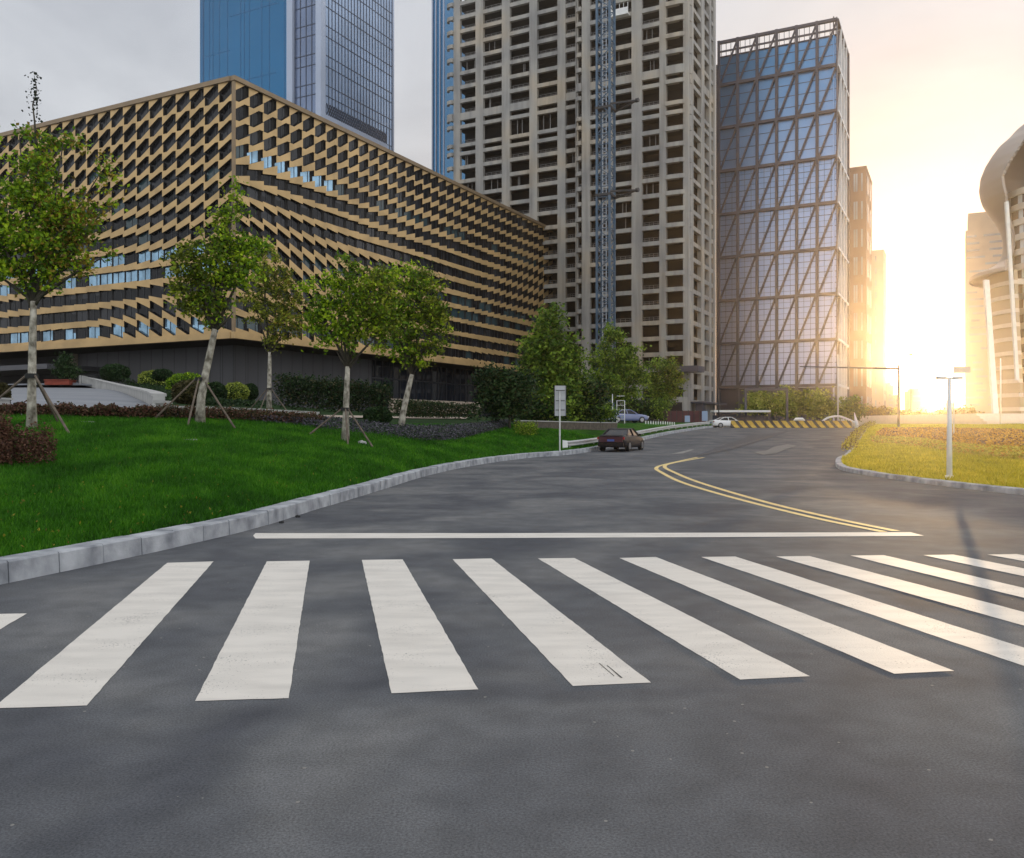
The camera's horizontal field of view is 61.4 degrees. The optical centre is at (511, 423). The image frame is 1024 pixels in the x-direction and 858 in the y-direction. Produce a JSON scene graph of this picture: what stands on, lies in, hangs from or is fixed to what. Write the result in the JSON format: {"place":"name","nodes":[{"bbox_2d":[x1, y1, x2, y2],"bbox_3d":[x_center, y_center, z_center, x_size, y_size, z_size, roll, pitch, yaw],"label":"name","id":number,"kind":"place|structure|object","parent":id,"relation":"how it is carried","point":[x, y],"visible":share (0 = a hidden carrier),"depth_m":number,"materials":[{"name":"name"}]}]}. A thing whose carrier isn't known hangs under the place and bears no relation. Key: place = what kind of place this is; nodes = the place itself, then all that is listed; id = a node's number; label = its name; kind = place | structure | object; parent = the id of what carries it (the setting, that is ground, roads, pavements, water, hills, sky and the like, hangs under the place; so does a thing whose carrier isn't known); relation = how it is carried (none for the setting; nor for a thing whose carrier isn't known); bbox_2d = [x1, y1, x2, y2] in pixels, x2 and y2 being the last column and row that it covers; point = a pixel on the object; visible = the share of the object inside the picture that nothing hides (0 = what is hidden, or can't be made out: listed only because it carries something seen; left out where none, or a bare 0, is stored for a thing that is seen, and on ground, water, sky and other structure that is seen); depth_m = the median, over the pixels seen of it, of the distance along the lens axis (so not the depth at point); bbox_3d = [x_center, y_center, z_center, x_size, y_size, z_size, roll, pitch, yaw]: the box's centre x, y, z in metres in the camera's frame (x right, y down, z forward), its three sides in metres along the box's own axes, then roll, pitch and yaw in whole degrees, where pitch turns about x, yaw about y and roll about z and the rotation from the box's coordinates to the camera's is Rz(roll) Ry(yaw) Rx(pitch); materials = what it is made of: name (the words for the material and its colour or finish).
{"place":"outdoors","nodes":[
{"label":"outdoors","id":0,"kind":"place"},
{"bbox_2d":[8,383,149,407],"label":"paved drive","id":1,"kind":"structure","parent":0,"point":[76,394],"depth_m":57.66,"materials":[{"name":"grey concrete"}]},
{"bbox_2d":[44,379,76,384],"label":"planter box","id":2,"kind":"object","parent":1,"relation":"on","point":[59,382],"visible":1,"depth_m":99.20,"materials":[{"name":"ceramic"}]},
{"bbox_2d":[48,349,86,379],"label":"potted tree","id":3,"kind":"object","parent":2,"relation":"in","point":[65,367],"visible":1,"depth_m":99.55,"materials":[{"name":"green plant"}]},
{"bbox_2d":[24,401,695,424],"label":"garden ground","id":4,"kind":"structure","parent":0,"point":[419,420],"depth_m":74.78,"materials":[{"name":"brown soil"}]},
{"bbox_2d":[99,363,131,381],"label":"ball shrub","id":5,"kind":"object","parent":4,"relation":"on","point":[106,371],"visible":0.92,"depth_m":100.50,"materials":[{"name":"green plant"}]},
{"bbox_2d":[78,375,166,406],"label":"parapet wall","id":6,"kind":"structure","parent":4,"relation":"on","point":[148,396],"depth_m":71.02,"materials":[{"name":"white concrete"}]},
{"bbox_2d":[137,370,166,386],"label":"ball shrub","id":7,"kind":"object","parent":4,"relation":"on","point":[146,377],"visible":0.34,"depth_m":117.28,"materials":[{"name":"green plant"}]},
{"bbox_2d":[151,368,173,381],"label":"ball shrub","id":8,"kind":"object","parent":4,"relation":"on","point":[163,374],"visible":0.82,"depth_m":100.28,"materials":[{"name":"green plant"}]},
{"bbox_2d":[171,379,199,404],"bbox_3d":[-20.690,-1.960,55.192,2.126,1.721,2.146,0,0,0],"label":"ball shrub","id":9,"kind":"object","parent":4,"relation":"on","point":[186,396],"visible":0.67,"depth_m":54.49,"materials":[{"name":"green plant"}]},
{"bbox_2d":[165,371,208,389],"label":"ball shrub","id":10,"kind":"object","parent":4,"relation":"on","point":[176,378],"visible":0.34,"depth_m":84.74,"materials":[{"name":"green plant"}]},
{"bbox_2d":[102,375,275,406],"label":"garden plants","id":11,"kind":"object","parent":4,"relation":"on","point":[212,401],"visible":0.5,"depth_m":67.89,"materials":[{"name":"green plant"}]},
{"bbox_2d":[206,381,227,399],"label":"ball shrub","id":12,"kind":"object","parent":4,"relation":"on","point":[218,389],"visible":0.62,"depth_m":66.31,"materials":[{"name":"green plant"}]},
{"bbox_2d":[225,382,250,399],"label":"ball shrub","id":13,"kind":"object","parent":4,"relation":"on","point":[237,390],"visible":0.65,"depth_m":96.73,"materials":[{"name":"green plant"}]},
{"bbox_2d":[245,383,258,399],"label":"ball shrub","id":14,"kind":"object","parent":4,"relation":"on","point":[254,392],"visible":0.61,"depth_m":100.34,"materials":[{"name":"green plant"}]},
{"bbox_2d":[232,238,318,408],"bbox_3d":[-15.662,-6.341,55.846,6.202,11.528,4.163,0,0,-12],"label":"street tree","id":15,"kind":"object","parent":4,"relation":"on","point":[282,318],"visible":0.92,"depth_m":55.76,"materials":[{"name":"green plant"}]},
{"bbox_2d":[271,371,393,413],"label":"tall hedge","id":16,"kind":"object","parent":4,"relation":"on","point":[294,387],"visible":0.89,"depth_m":86.04,"materials":[{"name":"green plant"}]},
{"bbox_2d":[389,398,484,419],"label":"clipped hedge","id":17,"kind":"object","parent":4,"relation":"on","point":[418,407],"visible":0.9,"depth_m":79.47,"materials":[{"name":"green plant"}]},
{"bbox_2d":[578,317,652,410],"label":"round tree","id":18,"kind":"object","parent":4,"relation":"on","point":[629,370],"visible":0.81,"depth_m":101.75,"materials":[{"name":"green plant"}]},
{"bbox_2d":[602,409,648,422],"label":"sedan car","id":19,"kind":"object","parent":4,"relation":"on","point":[632,416],"visible":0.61,"depth_m":91.32,"materials":[{"name":"blue paint"}]},
{"bbox_2d":[641,354,689,421],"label":"round tree","id":20,"kind":"object","parent":4,"relation":"on","point":[668,387],"visible":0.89,"depth_m":124.23,"materials":[{"name":"green plant"}]},
{"bbox_2d":[10,421,711,554],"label":"lawn","id":21,"kind":"structure","parent":0,"point":[635,426],"depth_m":64.76,"materials":[{"name":"green plant"}]},
{"bbox_2d":[0,403,57,466],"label":"russet bush","id":22,"kind":"object","parent":21,"relation":"on","point":[10,447],"visible":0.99,"depth_m":17.05,"materials":[{"name":"brown plant"}]},
{"bbox_2d":[0,373,69,433],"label":"tree stakes","id":23,"kind":"object","parent":21,"relation":"on","point":[40,386],"visible":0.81,"depth_m":23.24,"materials":[{"name":"wood"}]},
{"bbox_2d":[0,71,129,427],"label":"street tree","id":24,"kind":"object","parent":21,"relation":"on","point":[31,239],"visible":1,"depth_m":23.26,"materials":[{"name":"green plant"}]},
{"bbox_2d":[0,400,161,417],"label":"hedge","id":25,"kind":"object","parent":21,"relation":"on","point":[101,410],"visible":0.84,"depth_m":27.60,"materials":[{"name":"brown plant"}]},
{"bbox_2d":[155,377,234,427],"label":"tree stakes","id":26,"kind":"object","parent":21,"relation":"on","point":[197,379],"visible":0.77,"depth_m":28.90,"materials":[{"name":"brown wood"}]},
{"bbox_2d":[159,175,276,422],"bbox_3d":[-9.943,-4.100,29.254,3.976,8.512,2.496,0,0,0],"label":"street tree","id":27,"kind":"object","parent":21,"relation":"on","point":[226,248],"visible":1,"depth_m":29.11,"materials":[{"name":"green plant"}]},
{"bbox_2d":[150,403,324,423],"bbox_3d":[-10.057,-0.318,33.038,1.237,0.781,8.764,0,0,25],"label":"hedge","id":28,"kind":"object","parent":21,"relation":"on","point":[170,410],"visible":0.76,"depth_m":31.67,"materials":[{"name":"brown plant"}]},
{"bbox_2d":[3,432,483,546],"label":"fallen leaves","id":29,"kind":"object","parent":21,"relation":"on","point":[143,496],"visible":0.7,"depth_m":14.25,"materials":[{"name":"brown plant"}]},
{"bbox_2d":[244,413,310,423],"bbox_3d":[-9.735,-0.223,35.375,3.281,0.689,5.727,0,0,-16],"label":"lavender bed","id":30,"kind":"object","parent":21,"relation":"on","point":[273,416],"visible":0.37,"depth_m":33.70,"materials":[{"name":"purple plant"}]},
{"bbox_2d":[310,408,372,446],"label":"tree stakes","id":31,"kind":"object","parent":21,"relation":"on","point":[346,410],"visible":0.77,"depth_m":31.76,"materials":[{"name":"wood"}]},
{"bbox_2d":[292,250,411,441],"bbox_3d":[-5.934,-2.825,32.322,4.344,7.300,2.853,0,0,0],"label":"street tree","id":32,"kind":"object","parent":21,"relation":"on","point":[343,328],"visible":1,"depth_m":31.99,"materials":[{"name":"green plant"}]},
{"bbox_2d":[362,406,392,423],"bbox_3d":[-6.710,-0.329,43.237,1.568,1.084,1.545,0,0,0],"label":"ball shrub","id":33,"kind":"object","parent":21,"relation":"on","point":[380,414],"visible":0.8,"depth_m":42.72,"materials":[{"name":"green plant"}]},
{"bbox_2d":[292,414,507,440],"bbox_3d":[-3.083,0.204,50.976,6.002,1.392,35.601,0,0,18],"label":"lavender bed","id":34,"kind":"object","parent":21,"relation":"on","point":[436,432],"visible":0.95,"depth_m":41.05,"materials":[{"name":"purple plant"}]},
{"bbox_2d":[361,257,459,426],"bbox_3d":[-5.153,-4.034,43.776,5.078,8.959,3.712,0,0,0],"label":"street tree","id":35,"kind":"object","parent":21,"relation":"on","point":[434,311],"visible":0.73,"depth_m":43.34,"materials":[{"name":"green plant"}]},
{"bbox_2d":[467,361,553,428],"bbox_3d":[-0.058,-1.793,56.883,5.853,4.658,3.901,0,0,0],"label":"dark shrub tree","id":36,"kind":"object","parent":21,"relation":"on","point":[504,392],"visible":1,"depth_m":56.34,"materials":[{"name":"green plant"}]},
{"bbox_2d":[513,419,538,435],"bbox_3d":[0.882,0.254,53.779,1.034,1.105,2.360,0,0,32],"label":"yellow bush","id":37,"kind":"object","parent":21,"relation":"on","point":[528,428],"visible":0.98,"depth_m":53.47,"materials":[{"name":"green plant"}]},
{"bbox_2d":[512,394,570,423],"bbox_3d":[2.254,-0.843,65.320,4.971,3.018,4.154,0,0,0],"label":"tall shrub","id":38,"kind":"object","parent":21,"relation":"on","point":[537,416],"visible":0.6,"depth_m":64.29,"materials":[{"name":"green plant"}]},
{"bbox_2d":[507,300,592,421],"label":"tree","id":39,"kind":"object","parent":21,"relation":"on","point":[552,360],"visible":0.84,"depth_m":65.02,"materials":[{"name":"green plant"}]},
{"bbox_2d":[554,386,565,450],"bbox_3d":[2.714,-0.124,48.550,0.674,3.974,0.135,0,0,0],"label":"road sign","id":40,"kind":"object","parent":21,"relation":"on","point":[559,401],"visible":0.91,"depth_m":48.59,"materials":[{"name":"metal"}]},
{"bbox_2d":[514,420,617,429],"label":"wall","id":41,"kind":"structure","parent":21,"relation":"on","point":[571,425],"depth_m":64.91,"materials":[{"name":"grey concrete"}]},
{"bbox_2d":[564,374,612,427],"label":"tall shrub","id":42,"kind":"object","parent":21,"relation":"on","point":[594,394],"visible":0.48,"depth_m":68.68,"materials":[{"name":"green plant"}]},
{"bbox_2d":[589,399,622,421],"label":"weeping shrub","id":43,"kind":"object","parent":21,"relation":"on","point":[610,413],"visible":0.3,"depth_m":76.56,"materials":[{"name":"green plant"}]},
{"bbox_2d":[562,422,709,447],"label":"guard rail","id":44,"kind":"object","parent":21,"relation":"on","point":[565,443],"visible":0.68,"depth_m":72.69,"materials":[{"name":"metal"}]},
{"bbox_2d":[0,428,1023,857],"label":"road","id":45,"kind":"structure","parent":0,"point":[526,748],"depth_m":5.52,"materials":[{"name":"grey asphalt"}]},
{"bbox_2d":[0,613,26,628],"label":"crosswalk stripe","id":46,"kind":"object","parent":45,"relation":"on","point":[6,619],"visible":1,"depth_m":7.93,"materials":[{"name":"white paint"}]},
{"bbox_2d":[0,561,212,707],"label":"crosswalk stripe","id":47,"kind":"object","parent":45,"relation":"on","point":[82,669],"visible":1,"depth_m":6.94,"materials":[{"name":"white paint"}]},
{"bbox_2d":[195,561,309,700],"bbox_3d":[-2.340,1.796,8.425,0.593,0.001,5.815,0,0,-12],"label":"crosswalk stripe","id":48,"kind":"object","parent":45,"relation":"on","point":[255,659],"visible":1,"depth_m":7.07,"materials":[{"name":"white paint"}]},
{"bbox_2d":[0,426,712,584],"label":"kerb","id":49,"kind":"structure","parent":45,"relation":"on","point":[25,565],"depth_m":13.16,"materials":[{"name":"concrete"}]},
{"bbox_2d":[362,559,477,692],"bbox_3d":[-1.115,1.796,8.578,0.580,0.001,5.757,0,0,-12],"label":"crosswalk stripe","id":50,"kind":"object","parent":45,"relation":"on","point":[420,654],"visible":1,"depth_m":7.23,"materials":[{"name":"white paint"}]},
{"bbox_2d":[453,558,649,685],"bbox_3d":[0.081,1.796,8.687,0.554,0.001,5.671,0,0,-13],"label":"crosswalk stripe","id":51,"kind":"object","parent":45,"relation":"on","point":[572,652],"visible":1,"depth_m":7.44,"materials":[{"name":"white paint"}]},
{"bbox_2d":[253,532,922,537],"bbox_3d":[1.192,1.796,13.832,10.755,0.001,0.656,0,0,-1],"label":"stop line","id":52,"kind":"object","parent":45,"relation":"on","point":[463,535],"visible":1,"depth_m":13.80,"materials":[{"name":"white paint"}]},
{"bbox_2d":[597,428,643,450],"bbox_3d":[6.932,1.015,54.459,2.120,1.415,4.750,0,0,24],"label":"parked car","id":53,"kind":"object","parent":45,"relation":"on","point":[627,439],"visible":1,"depth_m":52.94,"materials":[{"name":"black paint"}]},
{"bbox_2d":[538,558,808,679],"bbox_3d":[1.226,1.796,8.793,0.525,0.001,5.596,0,0,-13],"label":"crosswalk stripe","id":54,"kind":"object","parent":45,"relation":"on","point":[738,659],"visible":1,"depth_m":7.58,"materials":[{"name":"white paint"}]},
{"bbox_2d":[696,429,796,455],"bbox_3d":[20.042,1.200,73.560,3.493,1.154,57.236,0,0,23],"label":"dark resurfaced strip","id":55,"kind":"object","parent":45,"relation":"on","point":[750,439],"visible":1,"depth_m":64.18,"materials":[{"name":"asphalt"}]},
{"bbox_2d":[654,457,887,531],"bbox_3d":[6.597,1.796,30.057,2.900,0.001,31.482,0,0,7],"label":"line","id":56,"kind":"object","parent":45,"relation":"on","point":[661,472],"visible":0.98,"depth_m":19.05,"materials":[{"name":"yellow paint"}]},
{"bbox_2d":[756,444,795,454],"bbox_3d":[16.952,1.649,55.557,1.473,0.226,16.126,0,0,24],"label":"pale repair patch","id":57,"kind":"object","parent":45,"relation":"on","point":[775,449],"visible":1,"depth_m":55.16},
{"bbox_2d":[663,457,898,530],"bbox_3d":[6.919,1.795,29.941,2.771,0.001,31.067,0,0,7],"label":"line","id":58,"kind":"object","parent":45,"relation":"on","point":[665,466],"visible":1,"depth_m":19.52,"materials":[{"name":"yellow paint"}]},
{"bbox_2d":[621,557,952,673],"bbox_3d":[2.321,1.796,8.881,0.511,0.001,5.513,0,0,-14],"label":"crosswalk stripe","id":59,"kind":"object","parent":45,"relation":"on","point":[879,654],"visible":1,"depth_m":7.78,"materials":[{"name":"white paint"}]},
{"bbox_2d":[841,420,875,450],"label":"verge hedge","id":60,"kind":"object","parent":45,"relation":"on","point":[856,434],"visible":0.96,"depth_m":66.66,"materials":[{"name":"yellow plant"}]},
{"bbox_2d":[703,556,1023,665],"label":"crosswalk stripe","id":61,"kind":"object","parent":45,"relation":"on","point":[984,643],"visible":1,"depth_m":8.19,"materials":[{"name":"white paint"}]},
{"bbox_2d":[776,556,1023,624],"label":"crosswalk stripe","id":62,"kind":"object","parent":45,"relation":"on","point":[991,609],"visible":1,"depth_m":9.26,"materials":[{"name":"white paint"}]},
{"bbox_2d":[835,431,1023,494],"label":"kerb","id":63,"kind":"structure","parent":45,"relation":"on","point":[839,464],"depth_m":25.30,"materials":[{"name":"concrete"}]},
{"bbox_2d":[850,555,1023,597],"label":"crosswalk stripe","id":64,"kind":"object","parent":45,"relation":"on","point":[962,578],"visible":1,"depth_m":10.24,"materials":[{"name":"white paint"}]},
{"bbox_2d":[926,555,1023,575],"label":"crosswalk stripe","id":65,"kind":"object","parent":45,"relation":"on","point":[990,565],"visible":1,"depth_m":11.04,"materials":[{"name":"white paint"}]},
{"bbox_2d":[0,0,1023,410],"label":"sky","id":66,"kind":"structure","parent":0,"point":[937,86],"materials":[{"name":"white"}]},
{"bbox_2d":[841,423,1023,487],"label":"lawn","id":67,"kind":"structure","parent":0,"point":[926,448],"depth_m":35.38,"materials":[{"name":"green plant"}]},
{"bbox_2d":[800,365,899,426],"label":"traffic pole","id":68,"kind":"object","parent":67,"relation":"on","point":[898,406],"visible":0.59,"depth_m":97.92,"materials":[{"name":"grey metal"}]},
{"bbox_2d":[870,435,1023,459],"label":"lemon shrub bed","id":69,"kind":"object","parent":67,"relation":"on","point":[1014,452],"visible":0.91,"depth_m":41.62,"materials":[{"name":"yellow plant"}]},
{"bbox_2d":[936,376,962,477],"bbox_3d":[12.904,0.233,25.462,0.723,3.213,0.230,0,0,0],"label":"lamp post","id":70,"kind":"object","parent":67,"relation":"on","point":[949,437],"visible":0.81,"depth_m":25.41,"materials":[{"name":"grey metal"}]},
{"bbox_2d":[876,427,1023,446],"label":"amber shrub bed","id":71,"kind":"object","parent":67,"relation":"on","point":[999,436],"visible":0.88,"depth_m":62.24,"materials":[{"name":"orange plant"}]},
{"bbox_2d":[953,365,970,433],"bbox_3d":[32.878,-1.469,63.113,1.280,5.620,0.135,0,0,0],"label":"street sign","id":72,"kind":"object","parent":67,"relation":"on","point":[961,369],"visible":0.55,"depth_m":63.08,"materials":[{"name":"metal"}]},
{"bbox_3d":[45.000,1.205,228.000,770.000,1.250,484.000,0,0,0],"label":"ground","id":73,"kind":"structure","parent":0,"visible":0},
{"bbox_2d":[0,75,552,417],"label":"office building","id":74,"kind":"structure","parent":73,"relation":"on","point":[317,188],"depth_m":135.71,"materials":[{"name":"gold metal"}]},
{"bbox_2d":[236,106,246,120],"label":"window","id":75,"kind":"structure","parent":74,"relation":"in","point":[241,112],"depth_m":121.75,"materials":[{"name":"grey glass"}]},
{"bbox_2d":[247,186,260,201],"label":"window","id":76,"kind":"structure","parent":74,"relation":"in","point":[253,193],"depth_m":124.00,"materials":[{"name":"grey glass"}]},
{"bbox_2d":[261,191,274,205],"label":"window","id":77,"kind":"structure","parent":74,"relation":"in","point":[266,197],"depth_m":126.41,"materials":[{"name":"grey glass"}]},
{"bbox_2d":[0,96,550,365],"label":"window","id":78,"kind":"structure","parent":74,"relation":"in","point":[155,273],"depth_m":141.06,"materials":[{"name":"black glass"}]},
{"bbox_2d":[200,0,393,150],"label":"glass tower","id":79,"kind":"structure","parent":73,"relation":"on","point":[331,60],"depth_m":241.04,"materials":[{"name":"blue glass"}]},
{"bbox_2d":[432,0,464,179],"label":"slender tower","id":80,"kind":"structure","parent":73,"relation":"on","point":[442,138],"depth_m":241.03,"materials":[{"name":"blue glass"}]},
{"bbox_2d":[447,0,726,421],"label":"concrete tower","id":81,"kind":"structure","parent":73,"relation":"on","point":[527,89],"depth_m":202.12,"materials":[{"name":"beige concrete"}]},
{"bbox_2d":[611,3,629,18],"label":"work platform","id":82,"kind":"structure","parent":81,"relation":"hanging from","point":[622,12],"depth_m":195.66,"materials":[{"name":"white paint"}]},
{"bbox_2d":[595,0,639,408],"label":"crane mast","id":83,"kind":"object","parent":73,"relation":"on","point":[601,109],"visible":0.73,"depth_m":181.42,"materials":[{"name":"blue metal"}]},
{"bbox_2d":[618,395,675,421],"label":"tall shrub","id":84,"kind":"object","parent":73,"relation":"on","point":[652,410],"visible":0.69,"depth_m":115.46,"materials":[{"name":"green plant"}]},
{"bbox_2d":[659,410,707,421],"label":"site hoarding","id":85,"kind":"object","parent":73,"relation":"on","point":[687,416],"visible":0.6,"depth_m":150.00,"materials":[{"name":"brick"}]},
{"bbox_2d":[708,417,737,427],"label":"white car","id":86,"kind":"object","parent":73,"relation":"on","point":[720,422],"visible":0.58,"depth_m":112.07,"materials":[{"name":"paint"}]},
{"bbox_2d":[710,410,770,426],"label":"bus shelter","id":87,"kind":"object","parent":73,"relation":"on","point":[746,417],"visible":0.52,"depth_m":123.40,"materials":[{"name":"white paint"}]},
{"bbox_2d":[735,387,788,419],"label":"broad bush","id":88,"kind":"object","parent":73,"relation":"on","point":[764,400],"visible":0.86,"depth_m":129.01,"materials":[{"name":"green plant"}]},
{"bbox_2d":[744,388,787,420],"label":"steel frame","id":89,"kind":"object","parent":73,"relation":"on","point":[759,389],"visible":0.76,"depth_m":123.86,"materials":[{"name":"grey metal"}]},
{"bbox_2d":[716,16,849,420],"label":"braced tower","id":90,"kind":"structure","parent":73,"relation":"on","point":[782,213],"depth_m":222.22,"materials":[{"name":"blue glass"}]},
{"bbox_2d":[770,384,816,420],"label":"broad bush","id":91,"kind":"object","parent":73,"relation":"on","point":[798,403],"visible":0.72,"depth_m":133.08,"materials":[{"name":"green plant"}]},
{"bbox_2d":[798,386,845,420],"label":"broad bush","id":92,"kind":"object","parent":73,"relation":"on","point":[824,405],"visible":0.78,"depth_m":136.95,"materials":[{"name":"green plant"}]},
{"bbox_2d":[834,394,872,422],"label":"broad bush","id":93,"kind":"object","parent":73,"relation":"on","point":[848,408],"visible":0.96,"depth_m":140.86,"materials":[{"name":"green plant"}]},
{"bbox_2d":[850,166,871,406],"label":"brick tower","id":94,"kind":"structure","parent":73,"relation":"on","point":[860,272],"depth_m":301.56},
{"bbox_2d":[863,402,893,415],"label":"trees","id":95,"kind":"object","parent":73,"relation":"on","point":[881,410],"visible":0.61,"depth_m":188.94,"materials":[{"name":"green plant"}]},
{"bbox_2d":[872,250,885,408],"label":"tan tower","id":96,"kind":"structure","parent":73,"relation":"on","point":[878,321],"depth_m":381.13,"materials":[{"name":"stone"}]},
{"bbox_2d":[886,383,892,409],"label":"distant building","id":97,"kind":"structure","parent":73,"relation":"on","point":[889,394],"depth_m":420.00,"materials":[{"name":"beige stone"}]},
{"bbox_2d":[905,389,921,411],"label":"distant building","id":98,"kind":"structure","parent":73,"relation":"on","point":[916,398],"depth_m":440.00,"materials":[{"name":"beige stone"}]},
{"bbox_2d":[846,124,1023,425],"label":"curved building","id":99,"kind":"structure","parent":73,"relation":"on","point":[1001,194],"depth_m":142.34,"materials":[{"name":"concrete"}]},
{"bbox_2d":[952,404,984,413],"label":"trees","id":100,"kind":"object","parent":73,"relation":"on","point":[965,410],"visible":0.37,"depth_m":169.24,"materials":[{"name":"green plant"}]},
{"bbox_2d":[965,212,1001,412],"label":"pale tower","id":101,"kind":"structure","parent":73,"relation":"on","point":[983,245],"depth_m":233.49,"materials":[{"name":"beige stone"}]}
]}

